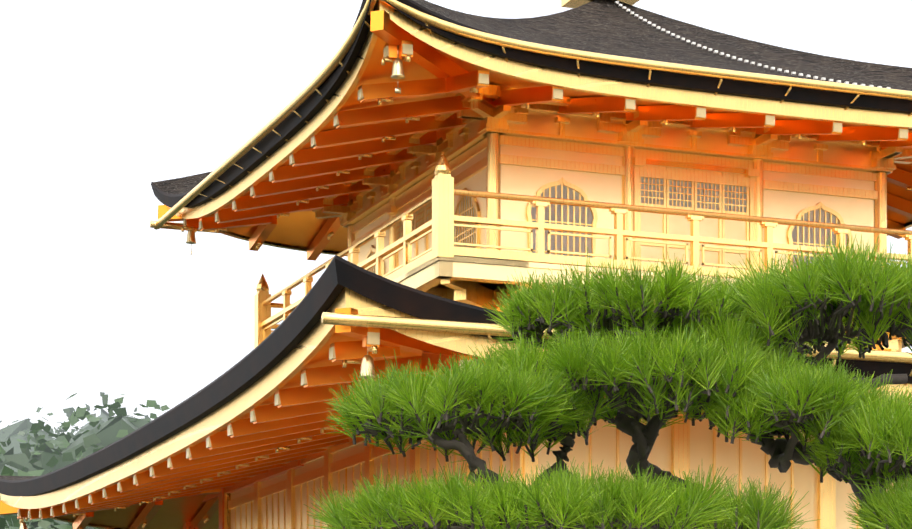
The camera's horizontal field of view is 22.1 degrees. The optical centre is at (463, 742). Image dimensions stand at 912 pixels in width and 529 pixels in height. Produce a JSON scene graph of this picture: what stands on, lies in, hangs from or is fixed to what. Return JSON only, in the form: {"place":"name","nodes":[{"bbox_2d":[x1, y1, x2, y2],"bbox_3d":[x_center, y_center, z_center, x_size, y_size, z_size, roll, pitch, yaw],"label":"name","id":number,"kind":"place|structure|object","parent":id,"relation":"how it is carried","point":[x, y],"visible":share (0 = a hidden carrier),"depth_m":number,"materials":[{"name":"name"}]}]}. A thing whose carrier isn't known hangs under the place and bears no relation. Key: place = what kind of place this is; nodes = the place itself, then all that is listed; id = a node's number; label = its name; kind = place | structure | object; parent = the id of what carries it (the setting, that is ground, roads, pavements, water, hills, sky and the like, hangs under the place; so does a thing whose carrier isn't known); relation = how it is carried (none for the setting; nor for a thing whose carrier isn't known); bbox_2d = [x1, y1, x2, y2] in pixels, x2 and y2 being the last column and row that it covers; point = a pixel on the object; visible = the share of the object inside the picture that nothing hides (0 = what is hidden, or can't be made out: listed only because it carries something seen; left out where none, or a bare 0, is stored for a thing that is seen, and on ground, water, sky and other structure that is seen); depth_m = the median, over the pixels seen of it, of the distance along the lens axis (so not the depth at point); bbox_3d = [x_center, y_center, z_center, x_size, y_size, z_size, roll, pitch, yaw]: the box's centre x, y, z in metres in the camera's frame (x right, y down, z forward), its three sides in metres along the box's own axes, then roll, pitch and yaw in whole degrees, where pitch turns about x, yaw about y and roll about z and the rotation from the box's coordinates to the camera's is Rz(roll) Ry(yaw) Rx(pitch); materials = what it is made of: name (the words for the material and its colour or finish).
{"place":"outdoors","nodes":[
{"label":"outdoors","id":0,"kind":"place"},
{"bbox_2d":[0,0,911,437],"label":"sky","id":1,"kind":"structure","parent":0,"point":[102,101],"materials":[{"name":"white"}]},
{"bbox_2d":[304,233,911,528],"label":"pine","id":2,"kind":"object","parent":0,"point":[760,362],"depth_m":8.94,"materials":[{"name":"green plant"}]},
{"label":"ground","id":3,"kind":"structure","parent":0,"visible":0},
{"bbox_2d":[0,392,169,528],"bbox_3d":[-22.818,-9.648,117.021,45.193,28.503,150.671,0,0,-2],"label":"tree","id":4,"kind":"object","parent":3,"relation":"on","point":[61,440],"visible":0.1,"depth_m":74.95,"materials":[{"name":"green plant"}]},
{"bbox_3d":[1.951,-0.056,32.324,7.400,2.300,12.200,0,0,-21],"label":"wall","id":5,"kind":"object","parent":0,"visible":0},
{"bbox_2d":[231,395,906,528],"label":"wall","id":6,"kind":"structure","parent":5,"relation":"on","point":[701,453],"depth_m":26.44,"materials":[{"name":"gold metal"}]},
{"bbox_2d":[0,307,482,528],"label":"roof rafters","id":7,"kind":"object","parent":6,"relation":"on","point":[296,414],"visible":0.31,"depth_m":27.57,"materials":[{"name":"orange wood"}]},
{"bbox_2d":[0,475,37,480],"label":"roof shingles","id":8,"kind":"object","parent":7,"relation":"on","point":[14,478],"depth_m":37.80,"materials":[{"name":"grey"}]},
{"bbox_2d":[20,45,404,528],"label":"wind bells","id":9,"kind":"object","parent":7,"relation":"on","point":[397,73],"visible":0.62,"depth_m":26.23,"materials":[{"name":"gold metal"}]},
{"bbox_2d":[59,333,421,528],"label":"roof soffit","id":10,"kind":"structure","parent":7,"relation":"attached to","point":[176,513],"depth_m":38.27,"materials":[{"name":"orange wood"}]},
{"bbox_2d":[17,332,469,518],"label":"rafter end caps","id":11,"kind":"object","parent":7,"relation":"attached to","point":[373,338],"visible":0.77,"depth_m":25.67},
{"bbox_2d":[0,287,911,528],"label":"roof fascia","id":12,"kind":"structure","parent":7,"relation":"attached to","point":[296,359],"depth_m":24.87,"materials":[{"name":"gold metal"}]},
{"bbox_2d":[321,312,911,385],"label":"roof gutter","id":13,"kind":"object","parent":12,"relation":"attached to","point":[359,320],"visible":0.56,"depth_m":21.52,"materials":[{"name":"gold metal"}]},
{"bbox_2d":[0,255,911,495],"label":"roof edge","id":14,"kind":"object","parent":7,"relation":"attached to","point":[284,338],"visible":0.46,"depth_m":23.37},
{"bbox_2d":[183,460,303,528],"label":"posts","id":15,"kind":"object","parent":6,"relation":"on","point":[271,473],"visible":0.13,"depth_m":35.67,"materials":[{"name":"orange wood"}]},
{"bbox_2d":[224,397,859,528],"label":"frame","id":16,"kind":"object","parent":6,"relation":"on","point":[680,448],"visible":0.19,"depth_m":29.43,"materials":[{"name":"gold metal"}]},
{"bbox_2d":[355,109,909,348],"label":"wall","id":17,"kind":"structure","parent":6,"relation":"on","point":[492,274],"depth_m":29.46,"materials":[{"name":"gold metal"}]},
{"bbox_2d":[153,0,911,193],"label":"roof shingles","id":18,"kind":"object","parent":17,"relation":"on","point":[609,27],"visible":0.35,"depth_m":30.39,"materials":[{"name":"grey tile"}]},
{"bbox_2d":[151,0,911,207],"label":"roof edge","id":19,"kind":"object","parent":18,"relation":"on","point":[308,109],"visible":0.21,"depth_m":27.56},
{"bbox_2d":[561,0,638,7],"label":"roof finial","id":20,"kind":"object","parent":18,"relation":"on","point":[571,3],"visible":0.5,"depth_m":32.44,"materials":[{"name":"gold metal"}]},
{"bbox_2d":[615,1,890,88],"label":"chain","id":21,"kind":"object","parent":18,"relation":"on","point":[722,53],"visible":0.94,"depth_m":30.23,"materials":[{"name":"white metal"}]},
{"bbox_2d":[158,10,911,260],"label":"roof rafters","id":22,"kind":"object","parent":17,"relation":"on","point":[327,157],"visible":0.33,"depth_m":29.21,"materials":[{"name":"orange wood"}]},
{"bbox_2d":[167,0,911,255],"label":"roof fascia","id":23,"kind":"structure","parent":22,"relation":"attached to","point":[320,120],"depth_m":27.61,"materials":[{"name":"gold metal"}]},
{"bbox_2d":[150,0,911,232],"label":"roof trim","id":24,"kind":"structure","parent":23,"relation":"attached to","point":[306,92],"depth_m":27.30,"materials":[{"name":"gold metal"}]},
{"bbox_2d":[183,44,907,229],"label":"rafter end caps","id":25,"kind":"object","parent":22,"relation":"attached to","point":[407,49],"visible":0.58,"depth_m":27.53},
{"bbox_2d":[223,23,911,251],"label":"roof soffit","id":26,"kind":"structure","parent":22,"relation":"attached to","point":[300,229],"depth_m":28.73,"materials":[{"name":"orange wood"}]},
{"bbox_2d":[254,152,911,348],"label":"rail","id":27,"kind":"object","parent":17,"relation":"on","point":[440,225],"visible":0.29,"depth_m":28.35,"materials":[{"name":"gold metal"}]},
{"bbox_2d":[312,84,911,351],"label":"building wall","id":28,"kind":"structure","parent":17,"relation":"on","point":[638,163],"depth_m":29.73,"materials":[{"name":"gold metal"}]}
]}

